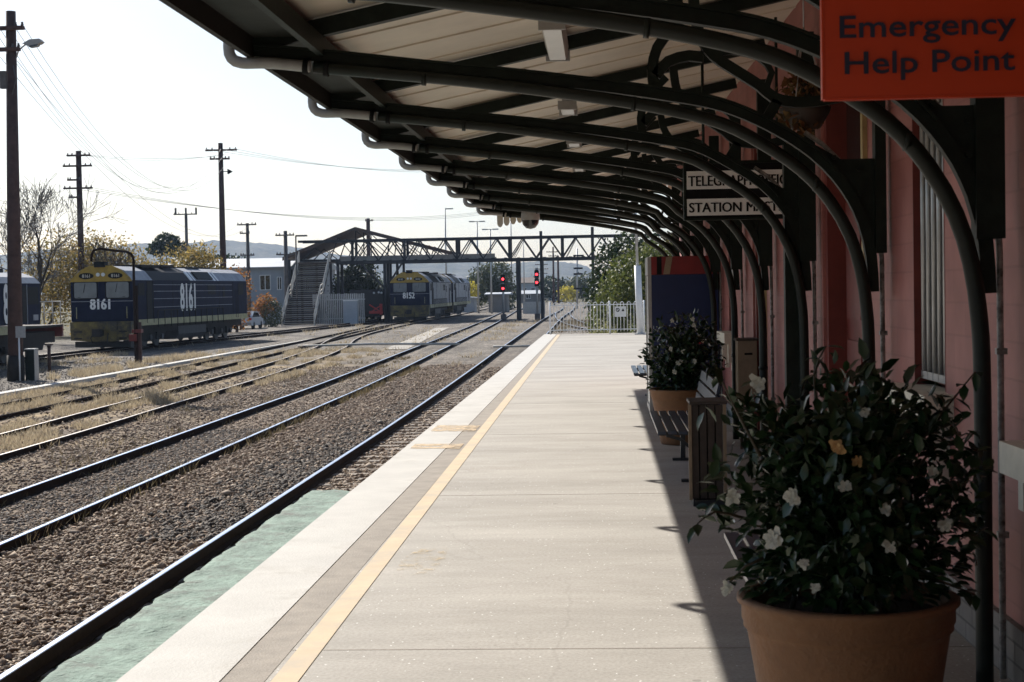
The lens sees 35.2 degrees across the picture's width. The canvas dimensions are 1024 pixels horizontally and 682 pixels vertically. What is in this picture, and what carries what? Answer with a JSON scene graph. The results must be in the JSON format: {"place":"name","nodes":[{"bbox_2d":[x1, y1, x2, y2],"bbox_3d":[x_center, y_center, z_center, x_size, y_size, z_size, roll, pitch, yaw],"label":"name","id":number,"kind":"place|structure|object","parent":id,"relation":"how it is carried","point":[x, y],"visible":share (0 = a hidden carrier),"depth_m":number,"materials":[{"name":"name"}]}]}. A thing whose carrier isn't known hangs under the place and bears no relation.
{"place":"outdoors","nodes":[
{"label":"outdoors","id":0,"kind":"place"},
{"bbox_2d":[168,258,295,322],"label":"weatherboard house","id":1,"kind":"structure","parent":0,"point":[267,275],"depth_m":157.50,"materials":[{"name":"white paint"}]},
{"bbox_2d":[259,275,270,289],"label":"window","id":2,"kind":"structure","parent":1,"relation":"in","point":[265,280],"depth_m":157.44,"materials":[{"name":"white paint"}]},
{"bbox_2d":[0,240,594,299],"bbox_3d":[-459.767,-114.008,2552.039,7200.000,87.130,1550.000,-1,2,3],"label":"hills","id":3,"kind":"structure","parent":0,"point":[264,250],"depth_m":2284.62,"materials":[{"name":"plant"}]},
{"bbox_2d":[0,296,635,681],"bbox_3d":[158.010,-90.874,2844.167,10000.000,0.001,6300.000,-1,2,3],"label":"ground","id":4,"kind":"structure","parent":0,"point":[473,345],"depth_m":69.09,"materials":[{"name":"gravel"}]},
{"bbox_2d":[15,326,25,380],"bbox_3d":[-17.034,0.446,56.055,0.340,1.920,0.100,-1,2,3],"label":"marker sign","id":5,"kind":"object","parent":4,"relation":"on","point":[20,331],"visible":0.9,"depth_m":55.99,"materials":[{"name":"metal"}]},
{"bbox_2d":[0,11,44,381],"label":"lamp pole","id":6,"kind":"object","parent":4,"relation":"on","point":[8,76],"visible":0.98,"depth_m":56.05,"materials":[{"name":"metal"}]},
{"bbox_2d":[16,40,220,193],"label":"overhead wire","id":7,"kind":"object","parent":6,"relation":"attached to","point":[91,144],"visible":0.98,"depth_m":71.53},
{"bbox_2d":[17,31,227,187],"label":"overhead wire","id":8,"kind":"object","parent":6,"relation":"attached to","point":[91,132],"visible":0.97,"depth_m":68.53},
{"bbox_2d":[25,29,233,190],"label":"overhead wire","id":9,"kind":"object","parent":6,"relation":"attached to","point":[103,138],"visible":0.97,"depth_m":70.08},
{"bbox_2d":[24,348,38,380],"bbox_3d":[-16.863,0.823,56.679,0.360,1.120,0.440,-1,2,3],"label":"cabinet box","id":10,"kind":"object","parent":4,"relation":"on","point":[31,364],"visible":1,"depth_m":56.49,"materials":[{"name":"grey paint"}]},
{"bbox_2d":[2,218,106,334],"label":"autumn tree","id":11,"kind":"object","parent":4,"relation":"on","point":[54,307],"visible":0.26,"depth_m":119.03,"materials":[{"name":"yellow plant"}]},
{"bbox_2d":[0,173,126,343],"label":"bare tree","id":12,"kind":"object","parent":4,"relation":"on","point":[31,226],"visible":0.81,"depth_m":101.25,"materials":[{"name":"brown plant"}]},
{"bbox_2d":[62,151,92,270],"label":"utility pole","id":13,"kind":"object","parent":4,"relation":"on","point":[78,179],"visible":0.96,"depth_m":116.44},
{"bbox_2d":[84,190,476,217],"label":"overhead wire","id":14,"kind":"object","parent":13,"relation":"attached to","point":[271,213],"visible":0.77,"depth_m":146.07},
{"bbox_2d":[96,188,475,220],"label":"overhead wire","id":15,"kind":"object","parent":13,"relation":"attached to","point":[264,213],"visible":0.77,"depth_m":141.05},
{"bbox_2d":[29,236,152,313],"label":"autumn tree","id":16,"kind":"object","parent":4,"relation":"on","point":[67,292],"visible":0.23,"depth_m":117.93,"materials":[{"name":"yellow plant"}]},
{"bbox_2d":[82,235,135,266],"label":"autumn tree","id":17,"kind":"object","parent":4,"relation":"on","point":[97,259],"visible":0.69,"depth_m":113.76,"materials":[{"name":"yellow plant"}]},
{"bbox_2d":[63,229,158,305],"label":"autumn tree","id":18,"kind":"object","parent":4,"relation":"on","point":[116,246],"visible":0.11,"depth_m":117.44,"materials":[{"name":"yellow plant"}]},
{"bbox_2d":[90,248,142,362],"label":"gooseneck post","id":19,"kind":"object","parent":4,"relation":"on","point":[136,336],"visible":0.98,"depth_m":68.22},
{"bbox_2d":[0,350,246,396],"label":"concrete kerb","id":20,"kind":"structure","parent":4,"relation":"on","point":[96,377],"depth_m":57.90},
{"bbox_2d":[0,356,261,541],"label":"grey ballast","id":21,"kind":"structure","parent":4,"relation":"on","point":[71,495],"depth_m":26.51,"materials":[{"name":"gravel"}]},
{"bbox_2d":[136,238,199,266],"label":"autumn tree","id":22,"kind":"object","parent":4,"relation":"on","point":[164,263],"visible":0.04,"depth_m":120.70,"materials":[{"name":"yellow plant"}]},
{"bbox_2d":[145,231,194,263],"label":"dark tree","id":23,"kind":"object","parent":4,"relation":"on","point":[159,243],"visible":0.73,"depth_m":191.49,"materials":[{"name":"green plant"}]},
{"bbox_2d":[173,208,196,251],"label":"utility pole","id":24,"kind":"object","parent":4,"relation":"on","point":[185,214],"visible":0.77,"depth_m":171.74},
{"bbox_2d":[41,489,349,681],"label":"geotextile mat","id":25,"kind":"object","parent":4,"relation":"on","point":[120,651],"visible":0.28,"depth_m":14.83,"materials":[{"name":"fabric"}]},
{"bbox_2d":[0,319,394,365],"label":"railway track","id":26,"kind":"structure","parent":4,"relation":"on","point":[62,355],"depth_m":96.37,"materials":[{"name":"metal"}]},
{"bbox_2d":[0,269,63,362],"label":"hood locomotive","id":27,"kind":"object","parent":26,"relation":"on","point":[38,336],"visible":0.65,"depth_m":69.91,"materials":[{"name":"blue paint"}]},
{"bbox_2d":[22,286,38,321],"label":"cab window","id":28,"kind":"structure","parent":27,"relation":"in","point":[32,292],"depth_m":69.40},
{"bbox_2d":[70,262,247,347],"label":"locomotive","id":29,"kind":"object","parent":26,"relation":"on","point":[179,303],"visible":0.94,"depth_m":86.69,"materials":[{"name":"blue paint"}]},
{"bbox_2d":[112,307,125,317],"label":"front door panel","id":30,"kind":"structure","parent":29,"relation":"in","point":[116,312],"depth_m":83.05,"materials":[{"name":"blue paint"}]},
{"bbox_2d":[350,289,387,320],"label":"dark wagon","id":31,"kind":"object","parent":26,"relation":"on","point":[374,303],"visible":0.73,"depth_m":149.92,"materials":[{"name":"black paint"}]},
{"bbox_2d":[168,240,226,269],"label":"autumn tree","id":32,"kind":"object","parent":4,"relation":"on","point":[192,261],"visible":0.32,"depth_m":118.44,"materials":[{"name":"yellow plant"}]},
{"bbox_2d":[0,320,405,419],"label":"railway track","id":33,"kind":"structure","parent":4,"relation":"on","point":[30,411],"depth_m":54.74,"materials":[{"name":"metal"}]},
{"bbox_2d":[205,143,236,332],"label":"utility pole","id":34,"kind":"object","parent":4,"relation":"on","point":[220,159],"visible":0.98,"depth_m":120.94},
{"bbox_2d":[229,263,256,332],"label":"autumn tree","id":35,"kind":"object","parent":4,"relation":"on","point":[239,270],"visible":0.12,"depth_m":123.64,"materials":[{"name":"orange plant"}]},
{"bbox_2d":[237,222,255,310],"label":"utility pole","id":36,"kind":"object","parent":4,"relation":"on","point":[248,254],"visible":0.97,"depth_m":151.28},
{"bbox_2d":[0,57,235,235],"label":"overhead wire","id":37,"kind":"object","parent":36,"relation":"attached to","point":[88,158],"visible":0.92,"depth_m":71.71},
{"bbox_2d":[17,61,248,236],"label":"overhead wire","id":38,"kind":"object","parent":36,"relation":"attached to","point":[105,163],"visible":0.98,"depth_m":70.04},
{"bbox_2d":[233,311,262,328],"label":"parked car","id":39,"kind":"object","parent":4,"relation":"on","point":[254,317],"visible":0.5,"depth_m":133.76,"materials":[{"name":"white paint"}]},
{"bbox_2d":[0,364,502,673],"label":"brown ballast","id":40,"kind":"structure","parent":4,"relation":"on","point":[71,576],"depth_m":24.56,"materials":[{"name":"gravel"}]},
{"bbox_2d":[0,301,509,460],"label":"railway track","id":41,"kind":"structure","parent":4,"relation":"on","point":[27,449],"depth_m":40.90,"materials":[{"name":"metal"}]},
{"bbox_2d":[390,270,451,320],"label":"locomotive","id":42,"kind":"object","parent":41,"relation":"on","point":[421,296],"visible":1,"depth_m":145.27,"materials":[{"name":"blue paint"}]},
{"bbox_2d":[432,272,470,316],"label":"locomotive","id":43,"kind":"object","parent":41,"relation":"on","point":[460,291],"visible":0.39,"depth_m":174.78,"materials":[{"name":"grey paint"}]},
{"bbox_2d":[0,301,522,556],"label":"railway track","id":44,"kind":"structure","parent":4,"relation":"on","point":[39,488],"depth_m":28.12,"materials":[{"name":"metal"}]},
{"bbox_2d":[251,292,278,326],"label":"shrub","id":45,"kind":"object","parent":4,"relation":"on","point":[259,304],"visible":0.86,"depth_m":141.08,"materials":[{"name":"orange plant"}]},
{"bbox_2d":[0,319,538,452],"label":"dry grass","id":46,"kind":"structure","parent":4,"relation":"on","point":[154,397],"depth_m":53.29,"materials":[{"name":"plant"}]},
{"bbox_2d":[261,298,283,326],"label":"shrub","id":47,"kind":"object","parent":4,"relation":"on","point":[268,320],"visible":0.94,"depth_m":140.58,"materials":[{"name":"green plant"}]},
{"bbox_2d":[275,231,293,318],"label":"utility pole","id":48,"kind":"object","parent":4,"relation":"on","point":[286,280],"visible":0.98,"depth_m":147.05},
{"bbox_2d":[134,390,437,541],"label":"oily ballast","id":49,"kind":"structure","parent":4,"relation":"on","point":[209,523],"depth_m":23.86,"materials":[{"name":"gravel"}]},
{"bbox_2d":[0,299,574,681],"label":"railway track","id":50,"kind":"structure","parent":4,"relation":"on","point":[42,662],"depth_m":17.56,"materials":[{"name":"metal"}]},
{"bbox_2d":[1,318,599,558],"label":"weeds","id":51,"kind":"object","parent":4,"relation":"on","point":[364,391],"visible":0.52,"depth_m":33.22,"materials":[{"name":"plant"}]},
{"bbox_2d":[295,235,306,320],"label":"street lamp","id":52,"kind":"object","parent":4,"relation":"on","point":[296,236],"visible":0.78,"depth_m":147.09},
{"bbox_2d":[291,264,335,322],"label":"weatherboard annex","id":53,"kind":"object","parent":4,"relation":"on","point":[327,290],"visible":0.15,"depth_m":161.10,"materials":[{"name":"white paint"}]},
{"bbox_2d":[312,293,364,324],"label":"picket fence","id":54,"kind":"object","parent":4,"relation":"on","point":[333,308],"visible":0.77,"depth_m":145.55,"materials":[{"name":"metal"}]},
{"bbox_2d":[343,300,357,323],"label":"utility cabinet","id":55,"kind":"object","parent":4,"relation":"on","point":[351,311],"visible":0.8,"depth_m":144.50,"materials":[{"name":"metal"}]},
{"bbox_2d":[325,264,382,320],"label":"dark tree","id":56,"kind":"object","parent":4,"relation":"on","point":[354,278],"visible":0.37,"depth_m":163.16,"materials":[{"name":"green plant"}]},
{"bbox_2d":[282,227,455,321],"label":"open shed","id":57,"kind":"structure","parent":4,"relation":"on","point":[308,253],"depth_m":155.38,"materials":[{"name":"metal"}]},
{"bbox_2d":[365,218,372,277],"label":"utility pole","id":58,"kind":"object","parent":4,"relation":"on","point":[367,220],"visible":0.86,"depth_m":200.79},
{"bbox_2d":[298,343,529,347],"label":"cable pipe","id":59,"kind":"object","parent":4,"relation":"on","point":[359,344],"visible":0.79,"depth_m":82.97,"materials":[{"name":"metal"}]},
{"bbox_2d":[462,297,480,311],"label":"relay cabin","id":60,"kind":"object","parent":4,"relation":"on","point":[471,306],"visible":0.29,"depth_m":210.61,"materials":[{"name":"metal"}]},
{"bbox_2d":[469,278,479,296],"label":"leafy tree","id":61,"kind":"object","parent":4,"relation":"on","point":[472,286],"visible":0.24,"depth_m":224.14,"materials":[{"name":"yellow plant"}]},
{"bbox_2d":[281,227,668,325],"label":"footbridge","id":62,"kind":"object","parent":4,"relation":"on","point":[306,291],"visible":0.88,"depth_m":150.40,"materials":[{"name":"metal"}]},
{"bbox_2d":[469,221,484,312],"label":"lamp mast","id":63,"kind":"object","parent":4,"relation":"on","point":[477,269],"visible":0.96,"depth_m":200.31,"materials":[{"name":"metal"}]},
{"bbox_2d":[482,229,498,313],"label":"lamp mast","id":64,"kind":"object","parent":4,"relation":"on","point":[491,274],"visible":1,"depth_m":196.22,"materials":[{"name":"metal"}]},
{"bbox_2d":[466,257,515,309],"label":"leafy tree","id":65,"kind":"object","parent":4,"relation":"on","point":[484,274],"visible":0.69,"depth_m":231.35,"materials":[{"name":"green plant"}]},
{"bbox_2d":[484,292,512,312],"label":"signal hut","id":66,"kind":"object","parent":4,"relation":"on","point":[497,300],"visible":0.87,"depth_m":205.38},
{"bbox_2d":[500,275,506,320],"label":"signal","id":67,"kind":"object","parent":4,"relation":"on","point":[503,315],"visible":1,"depth_m":149.98,"materials":[{"name":"metal"}]},
{"bbox_2d":[521,277,539,289],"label":"house","id":68,"kind":"structure","parent":4,"relation":"on","point":[529,283],"depth_m":400.21,"materials":[{"name":"metal"}]},
{"bbox_2d":[521,290,540,302],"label":"track hut","id":69,"kind":"object","parent":4,"relation":"on","point":[530,295],"visible":0.83,"depth_m":330.23,"materials":[{"name":"white paint"}]},
{"bbox_2d":[523,302,544,313],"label":"corrugated tank","id":70,"kind":"object","parent":4,"relation":"on","point":[529,307],"visible":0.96,"depth_m":190.14,"materials":[{"name":"metal"}]},
{"bbox_2d":[534,268,539,319],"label":"signal","id":71,"kind":"object","parent":4,"relation":"on","point":[536,282],"visible":0.96,"depth_m":149.80,"materials":[{"name":"metal"}]},
{"bbox_2d":[534,274,566,301],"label":"tree","id":72,"kind":"object","parent":4,"relation":"on","point":[548,287],"visible":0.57,"depth_m":348.56,"materials":[{"name":"green plant"}]},
{"bbox_2d":[549,247,559,304],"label":"utility pole","id":73,"kind":"object","parent":4,"relation":"on","point":[553,275],"visible":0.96,"depth_m":279.69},
{"bbox_2d":[557,255,559,302],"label":"utility pole","id":74,"kind":"object","parent":4,"relation":"on","point":[558,292],"visible":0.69,"depth_m":319.61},
{"bbox_2d":[556,285,578,302],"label":"leafy tree","id":75,"kind":"object","parent":4,"relation":"on","point":[572,296],"visible":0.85,"depth_m":329.12,"materials":[{"name":"yellow plant"}]},
{"bbox_2d":[573,248,583,308],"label":"semaphore mast","id":76,"kind":"object","parent":4,"relation":"on","point":[576,273],"visible":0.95,"depth_m":229.50,"materials":[{"name":"metal"}]},
{"bbox_2d":[564,271,596,301],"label":"tree","id":77,"kind":"object","parent":4,"relation":"on","point":[580,284],"visible":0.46,"depth_m":343.47,"materials":[{"name":"green plant"}]},
{"bbox_2d":[582,230,670,332],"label":"leafy tree","id":78,"kind":"object","parent":4,"relation":"on","point":[613,249],"visible":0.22,"depth_m":83.65,"materials":[{"name":"green plant"}]},
{"bbox_2d":[0,0,671,282],"label":"sky","id":79,"kind":"structure","parent":0,"point":[152,82],"materials":[{"name":"white"}]},
{"bbox_2d":[388,327,448,348],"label":"path","id":80,"kind":"structure","parent":0,"point":[423,338],"depth_m":95.94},
{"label":"platform","id":81,"kind":"structure","parent":0,"visible":0},
{"bbox_2d":[116,334,555,681],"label":"platform coping","id":82,"kind":"object","parent":81,"relation":"on","point":[220,638],"visible":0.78,"depth_m":9.60,"materials":[{"name":"concrete"}]},
{"bbox_2d":[410,425,477,448],"bbox_3d":[-0.728,1.072,18.244,0.530,0.001,2.940,-1,2,3],"label":"painted dash","id":83,"kind":"object","parent":82,"relation":"on","point":[451,428],"visible":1,"depth_m":18.93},
{"bbox_2d":[220,334,561,681],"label":"platform strip","id":84,"kind":"object","parent":81,"relation":"on","point":[266,654],"visible":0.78,"depth_m":9.44,"materials":[{"name":"concrete"}]},
{"bbox_2d":[265,333,1011,681],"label":"platform floor","id":85,"kind":"structure","parent":81,"relation":"on","point":[549,553],"depth_m":9.60,"materials":[{"name":"concrete"}]},
{"bbox_2d":[271,334,559,681],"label":"painted line","id":86,"kind":"object","parent":85,"relation":"on","point":[294,668],"visible":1,"depth_m":9.58,"materials":[{"name":"paint"}]},
{"bbox_2d":[159,0,1008,681],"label":"platform canopy","id":87,"kind":"structure","parent":85,"relation":"on","point":[461,98],"depth_m":10.51,"materials":[{"name":"metal"}]},
{"bbox_2d":[521,194,539,228],"bbox_3d":[0.304,-2.214,26.966,0.320,0.692,0.320,-1,2,3],"label":"dome camera","id":88,"kind":"object","parent":87,"relation":"hanging from","point":[530,220],"visible":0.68,"depth_m":26.86,"materials":[{"name":"grey plastic"}]},
{"bbox_2d":[538,21,569,61],"bbox_3d":[0.303,-2.157,11.386,0.180,0.160,1.500,-1,2,3],"label":"ceiling light","id":89,"kind":"object","parent":87,"relation":"attached to","point":[555,39],"visible":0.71,"depth_m":11.23,"materials":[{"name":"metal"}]},
{"bbox_2d":[558,99,577,115],"bbox_3d":[0.541,-2.298,15.677,0.180,0.160,0.550,-1,2,3],"label":"ceiling light","id":90,"kind":"object","parent":87,"relation":"attached to","point":[567,107],"visible":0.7,"depth_m":15.41,"materials":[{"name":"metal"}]},
{"bbox_2d":[683,17,782,220],"bbox_3d":[1.853,-1.813,13.195,0.918,1.638,0.090,-1,2,3],"label":"office sign","id":91,"kind":"object","parent":87,"relation":"hanging from","point":[706,196],"visible":0.53,"depth_m":13.19,"materials":[{"name":"metal"}]},
{"bbox_2d":[774,0,830,138],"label":"hanging basket","id":92,"kind":"object","parent":87,"relation":"hanging from","point":[803,120],"visible":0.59,"depth_m":10.27,"materials":[{"name":"brown plant"}]},
{"bbox_2d":[820,0,1023,101],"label":"help point sign","id":93,"kind":"object","parent":87,"relation":"hanging from","point":[870,50],"visible":1,"depth_m":4.52,"materials":[{"name":"metal"}]},
{"bbox_2d":[549,300,644,333],"bbox_3d":[3.049,-0.846,57.924,3.430,1.180,0.060,-1,2,3],"label":"hooped fence","id":94,"kind":"object","parent":85,"relation":"on","point":[593,304],"visible":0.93,"depth_m":57.92,"materials":[{"name":"metal"}]},
{"bbox_2d":[615,306,625,316],"bbox_3d":[3.881,-1.053,57.823,0.410,0.370,0.025,-1,2,3],"label":"notice plate","id":95,"kind":"object","parent":94,"relation":"attached to","point":[620,311],"visible":1,"depth_m":57.82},
{"bbox_2d":[292,340,973,650],"bbox_3d":[1.802,0.701,28.858,3.255,0.011,43.064,-1,2,3],"label":"platform joint","id":96,"kind":"object","parent":85,"relation":"on","point":[561,648],"visible":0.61,"depth_m":7.43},
{"bbox_2d":[631,365,646,395],"bbox_3d":[2.050,0.420,23.674,0.569,0.874,2.250,-1,2,3],"label":"platform bench","id":97,"kind":"object","parent":85,"relation":"on","point":[642,371],"visible":0.28,"depth_m":23.25,"materials":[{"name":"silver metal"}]},
{"bbox_2d":[634,213,645,334],"bbox_3d":[4.241,-3.175,56.278,0.770,5.903,0.400,-1,2,3],"label":"white pole","id":98,"kind":"object","parent":85,"relation":"on","point":[638,298],"visible":0.64,"depth_m":56.23,"materials":[{"name":"metal"}]},
{"bbox_2d":[638,309,725,445],"bbox_3d":[1.802,0.361,16.945,0.865,1.432,0.862,-2,2,-34],"label":"potted camellia","id":99,"kind":"object","parent":85,"relation":"on","point":[685,360],"visible":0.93,"depth_m":16.79,"materials":[{"name":"plant"}]},
{"bbox_2d":[645,256,719,410],"bbox_3d":[2.206,-0.076,21.013,0.885,2.030,1.212,-1,2,3],"label":"drinks cabinet","id":100,"kind":"object","parent":85,"relation":"on","point":[678,285],"visible":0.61,"depth_m":20.41,"materials":[{"name":"blue plastic"}]},
{"bbox_2d":[650,368,723,481],"bbox_3d":[1.555,0.722,14.493,0.569,0.874,2.250,-1,2,3],"label":"platform bench","id":101,"kind":"object","parent":85,"relation":"on","point":[679,421],"visible":0.69,"depth_m":14.45,"materials":[{"name":"blue paint"}]},
{"bbox_2d":[686,397,726,506],"bbox_3d":[1.477,0.837,12.261,0.290,0.790,0.420,-1,2,3],"label":"litter bin","id":102,"kind":"object","parent":85,"relation":"on","point":[706,435],"visible":0.89,"depth_m":12.07,"materials":[{"name":"paint"}]},
{"bbox_2d":[734,337,757,448],"bbox_3d":[2.379,0.527,16.369,0.220,1.115,0.340,-1,2,3],"label":"letter box","id":103,"kind":"object","parent":85,"relation":"on","point":[746,356],"visible":0.69,"depth_m":16.21,"materials":[{"name":"metal"}]},
{"bbox_2d":[724,499,923,581],"bbox_3d":[1.254,0.976,6.722,0.569,0.874,2.250,-1,2,3],"label":"platform bench","id":104,"kind":"object","parent":85,"relation":"on","point":[730,538],"visible":0.06,"depth_m":7.48,"materials":[{"name":"grey paint"}]},
{"bbox_2d":[687,338,997,681],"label":"potted camellia","id":105,"kind":"object","parent":85,"relation":"on","point":[846,596],"visible":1,"depth_m":5.09,"materials":[{"name":"plant"}]},
{"bbox_2d":[677,0,1023,681],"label":"station building","id":106,"kind":"structure","parent":85,"relation":"on","point":[927,322],"depth_m":8.57,"materials":[{"name":"brick"}]},
{"bbox_2d":[717,254,732,370],"bbox_3d":[2.545,-0.811,18.921,0.224,2.280,1.020,-1,2,2],"label":"window","id":107,"kind":"structure","parent":106,"relation":"in","point":[725,336],"depth_m":19.15,"materials":[{"name":"white glass"}]},
{"bbox_2d":[845,200,862,406],"bbox_3d":[2.393,0.060,10.869,0.065,2.360,1.450,-1,2,2],"label":"door","id":108,"kind":"structure","parent":106,"relation":"in","point":[854,324],"depth_m":11.26,"materials":[{"name":"wood"}]},
{"bbox_2d":[883,99,953,483],"bbox_3d":[2.133,-0.462,8.233,0.312,2.280,1.063,-1,2,3],"label":"window","id":109,"kind":"structure","parent":106,"relation":"in","point":[928,213],"depth_m":8.41,"materials":[{"name":"white glass"}]},
{"bbox_2d":[999,440,1023,511],"bbox_3d":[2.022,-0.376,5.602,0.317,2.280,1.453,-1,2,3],"label":"window sill","id":110,"kind":"structure","parent":106,"relation":"in","point":[1011,453],"depth_m":6.21,"materials":[{"name":"paint"}]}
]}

